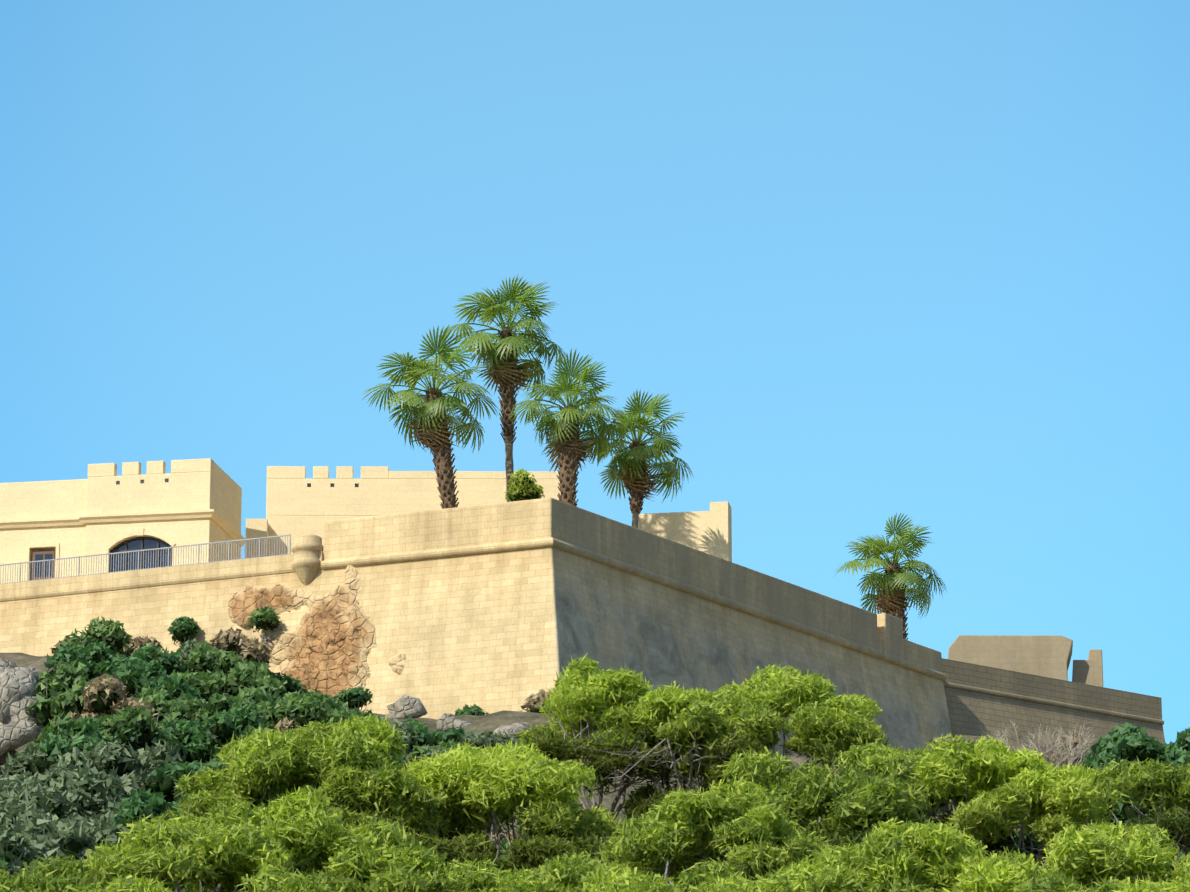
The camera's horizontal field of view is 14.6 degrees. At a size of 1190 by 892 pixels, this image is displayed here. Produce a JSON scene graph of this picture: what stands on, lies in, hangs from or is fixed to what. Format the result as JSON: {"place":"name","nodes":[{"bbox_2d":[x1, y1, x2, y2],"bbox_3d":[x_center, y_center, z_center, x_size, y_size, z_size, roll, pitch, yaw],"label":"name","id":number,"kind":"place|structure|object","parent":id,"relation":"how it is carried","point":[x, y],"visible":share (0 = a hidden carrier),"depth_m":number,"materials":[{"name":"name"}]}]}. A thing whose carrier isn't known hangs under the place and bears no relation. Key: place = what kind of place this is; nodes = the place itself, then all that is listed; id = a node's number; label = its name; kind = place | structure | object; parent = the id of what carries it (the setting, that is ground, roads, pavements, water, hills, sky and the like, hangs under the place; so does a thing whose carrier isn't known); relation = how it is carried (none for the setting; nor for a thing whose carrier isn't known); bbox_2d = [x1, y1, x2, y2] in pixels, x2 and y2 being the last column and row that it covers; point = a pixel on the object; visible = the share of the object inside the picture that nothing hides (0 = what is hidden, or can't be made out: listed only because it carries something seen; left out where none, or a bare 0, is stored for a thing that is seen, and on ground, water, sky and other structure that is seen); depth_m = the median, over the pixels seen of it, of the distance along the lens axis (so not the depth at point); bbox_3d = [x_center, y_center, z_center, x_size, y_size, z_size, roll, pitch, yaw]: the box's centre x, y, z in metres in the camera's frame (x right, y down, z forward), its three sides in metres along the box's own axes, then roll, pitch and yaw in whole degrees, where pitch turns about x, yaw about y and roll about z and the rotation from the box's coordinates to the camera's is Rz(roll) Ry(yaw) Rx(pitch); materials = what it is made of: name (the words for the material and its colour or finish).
{"place":"outdoors","nodes":[
{"label":"outdoors","id":0,"kind":"place"},
{"bbox_2d":[0,652,1053,884],"bbox_3d":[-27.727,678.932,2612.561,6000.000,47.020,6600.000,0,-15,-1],"label":"terrain","id":1,"kind":"structure","parent":0,"point":[492,721],"depth_m":188.19,"materials":[{"name":"brown soil"}]},
{"bbox_2d":[0,658,16,673],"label":"outcrop rock","id":2,"kind":"object","parent":1,"relation":"on","point":[5,664],"visible":0.1,"depth_m":167.47,"materials":[{"name":"stone"}]},
{"bbox_2d":[0,667,40,724],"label":"outcrop rock","id":3,"kind":"object","parent":1,"relation":"on","point":[18,684],"visible":0.44,"depth_m":165.66,"materials":[{"name":"stone"}]},
{"bbox_2d":[0,696,44,775],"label":"outcrop rock","id":4,"kind":"object","parent":1,"relation":"on","point":[18,729],"visible":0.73,"depth_m":165.10,"materials":[{"name":"stone"}]},
{"bbox_2d":[384,695,426,718],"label":"boulder","id":5,"kind":"object","parent":1,"relation":"on","point":[404,706],"visible":0.88,"depth_m":192.58,"materials":[{"name":"stone"}]},
{"bbox_2d":[437,713,472,732],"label":"boulder","id":6,"kind":"object","parent":1,"relation":"on","point":[445,721],"visible":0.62,"depth_m":188.48,"materials":[{"name":"stone"}]},
{"bbox_2d":[0,547,952,756],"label":"rampart","id":7,"kind":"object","parent":1,"relation":"on","point":[490,633],"depth_m":201.12,"materials":[{"name":"stone"}]},
{"bbox_2d":[291,534,323,585],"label":"bartizan","id":8,"kind":"object","parent":7,"relation":"attached to","point":[306,549],"visible":0.94,"depth_m":201.98,"materials":[{"name":"stone"}]},
{"bbox_2d":[227,565,405,696],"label":"exposed rock patch","id":9,"kind":"object","parent":7,"relation":"on","point":[326,644],"visible":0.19,"depth_m":200.50,"materials":[{"name":"beige stone"}]},
{"bbox_2d":[324,498,941,671],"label":"bastion parapet","id":10,"kind":"structure","parent":7,"relation":"on","point":[541,518],"depth_m":202.43,"materials":[{"name":"stone"}]},
{"bbox_2d":[321,538,946,680],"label":"stone molding","id":11,"kind":"structure","parent":7,"relation":"on","point":[609,562],"depth_m":202.40,"materials":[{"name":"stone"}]},
{"bbox_2d":[493,722,529,736],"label":"boulder","id":12,"kind":"object","parent":1,"relation":"on","point":[513,729],"visible":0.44,"depth_m":184.25,"materials":[{"name":"stone"}]},
{"bbox_2d":[0,474,1189,874],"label":"shrubs","id":13,"kind":"object","parent":1,"relation":"on","point":[168,788],"visible":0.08,"depth_m":165.59,"materials":[{"name":"green plant"}]},
{"bbox_2d":[0,468,1189,891],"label":"tree branches","id":14,"kind":"object","parent":1,"relation":"on","point":[492,825],"visible":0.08,"depth_m":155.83,"materials":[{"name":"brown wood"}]},
{"bbox_2d":[0,605,1189,891],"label":"foliage","id":15,"kind":"object","parent":14,"relation":"on","point":[216,679],"depth_m":161.35,"materials":[{"name":"green plant"}]},
{"bbox_2d":[50,627,1089,847],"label":"dry foliage","id":16,"kind":"object","parent":15,"relation":"on","point":[97,684],"visible":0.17,"depth_m":189.26,"materials":[{"name":"brown plant"}]},
{"bbox_2d":[990,727,1047,754],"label":"dead bush","id":17,"kind":"object","parent":1,"relation":"on","point":[1005,733],"visible":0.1,"depth_m":179.31,"materials":[{"name":"beige plant"}]},
{"bbox_2d":[982,719,1093,763],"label":"dead bush","id":18,"kind":"object","parent":1,"relation":"on","point":[1036,740],"visible":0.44,"depth_m":177.44,"materials":[{"name":"beige plant"}]},
{"bbox_2d":[942,658,1164,748],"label":"curtain wall","id":19,"kind":"structure","parent":1,"relation":"on","point":[979,698],"depth_m":229.30,"materials":[{"name":"stone"}]},
{"bbox_2d":[948,635,1102,686],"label":"cavalier block","id":20,"kind":"structure","parent":19,"relation":"on","point":[1046,655],"depth_m":235.65,"materials":[{"name":"beige stone"}]},
{"bbox_2d":[1026,726,1084,767],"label":"dead bush","id":21,"kind":"object","parent":1,"relation":"on","point":[1056,756],"visible":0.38,"depth_m":177.33,"materials":[{"name":"beige plant"}]},
{"bbox_2d":[1018,717,1097,768],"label":"dead bush","id":22,"kind":"object","parent":1,"relation":"on","point":[1075,751],"visible":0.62,"depth_m":176.98,"materials":[{"name":"beige plant"}]},
{"bbox_2d":[0,0,1189,743],"label":"sky","id":23,"kind":"structure","parent":0,"point":[928,261],"materials":[{"name":"blue"}]},
{"bbox_2d":[638,501,731,561],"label":"wall","id":24,"kind":"structure","parent":0,"point":[709,532],"depth_m":214.86,"materials":[{"name":"stone"}]},
{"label":"terrace deck","id":25,"kind":"structure","parent":0,"visible":0},
{"bbox_2d":[0,518,240,582],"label":"building body","id":26,"kind":"structure","parent":25,"relation":"on","point":[87,539],"depth_m":211.41,"materials":[{"name":"beige paint"}]},
{"bbox_2d":[32,549,54,579],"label":"door leaf","id":27,"kind":"object","parent":26,"relation":"attached to","point":[43,552],"visible":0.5,"depth_m":211.94,"materials":[{"name":"wood"}]},
{"bbox_2d":[35,554,51,576],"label":"door glazing","id":28,"kind":"structure","parent":27,"relation":"in","point":[38,557],"depth_m":211.87,"materials":[{"name":"glass"}]},
{"bbox_2d":[25,528,174,580],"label":"building trim","id":29,"kind":"structure","parent":26,"relation":"attached to","point":[140,532],"depth_m":211.05,"materials":[{"name":"beige stone"}]},
{"bbox_2d":[0,458,241,533],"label":"building upper wall","id":30,"kind":"structure","parent":26,"relation":"on","point":[200,484],"depth_m":211.86,"materials":[{"name":"beige paint"}]},
{"bbox_2d":[0,509,245,546],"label":"cornice","id":31,"kind":"structure","parent":26,"relation":"attached to","point":[223,524],"depth_m":211.37,"materials":[{"name":"beige stone"}]},
{"bbox_2d":[109,537,172,571],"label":"window frame bars","id":32,"kind":"object","parent":26,"relation":"attached to","point":[113,550],"depth_m":211.04,"materials":[{"name":"black metal"}]},
{"bbox_2d":[112,539,171,571],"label":"window glass pane","id":33,"kind":"object","parent":32,"relation":"in","point":[147,544],"depth_m":211.02,"materials":[{"name":"grey glass"}]},
{"bbox_2d":[116,478,168,484],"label":"wall holes","id":34,"kind":"object","parent":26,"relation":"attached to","point":[142,481],"visible":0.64,"depth_m":211.59,"materials":[{"name":"grey"}]},
{"bbox_2d":[0,551,322,601],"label":"parapet wall","id":35,"kind":"structure","parent":25,"relation":"on","point":[151,577],"depth_m":205.27,"materials":[{"name":"stone"}]},
{"bbox_2d":[0,534,290,583],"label":"terrace railing","id":36,"kind":"object","parent":35,"relation":"on","point":[126,552],"visible":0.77,"depth_m":206.00,"materials":[{"name":"silver metal"}]},
{"bbox_2d":[245,466,560,557],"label":"castle building","id":37,"kind":"structure","parent":25,"relation":"on","point":[295,505],"depth_m":219.18,"materials":[{"name":"stone"}]},
{"bbox_2d":[307,483,358,486],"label":"wall holes","id":38,"kind":"object","parent":37,"relation":"attached to","point":[332,484],"visible":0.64,"depth_m":219.27,"materials":[{"name":"grey"}]},
{"bbox_2d":[362,324,499,508],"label":"palm","id":39,"kind":"object","parent":25,"relation":"on","point":[414,372],"depth_m":206.40,"materials":[{"name":"green plant"}]},
{"bbox_2d":[407,401,457,456],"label":"dead palm fronds","id":40,"kind":"object","parent":39,"relation":"attached to","point":[427,433],"visible":0.52,"depth_m":205.79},
{"bbox_2d":[442,272,566,501],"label":"palm","id":41,"kind":"object","parent":25,"relation":"on","point":[489,309],"depth_m":209.93,"materials":[{"name":"green plant"}]},
{"bbox_2d":[477,342,537,394],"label":"dead palm fronds","id":42,"kind":"object","parent":41,"relation":"attached to","point":[497,374],"visible":0.67,"depth_m":209.81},
{"bbox_2d":[510,348,628,505],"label":"palm","id":43,"kind":"object","parent":25,"relation":"on","point":[571,388],"depth_m":205.16,"materials":[{"name":"green plant"}]},
{"bbox_2d":[542,422,594,472],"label":"dead palm fronds","id":44,"kind":"object","parent":43,"relation":"attached to","point":[580,453],"visible":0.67,"depth_m":205.05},
{"bbox_2d":[585,389,693,527],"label":"palm","id":45,"kind":"object","parent":25,"relation":"on","point":[657,448],"depth_m":209.55,"materials":[{"name":"green plant"}]},
{"bbox_2d":[607,457,662,500],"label":"dead palm fronds","id":46,"kind":"object","parent":45,"relation":"attached to","point":[648,482],"visible":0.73,"depth_m":209.15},
{"bbox_2d":[834,513,947,639],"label":"palm","id":47,"kind":"object","parent":25,"relation":"on","point":[877,548],"depth_m":227.71,"materials":[{"name":"green plant"}]},
{"bbox_2d":[872,573,912,614],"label":"dead palm fronds","id":48,"kind":"object","parent":47,"relation":"attached to","point":[884,602],"visible":0.62,"depth_m":227.28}
]}

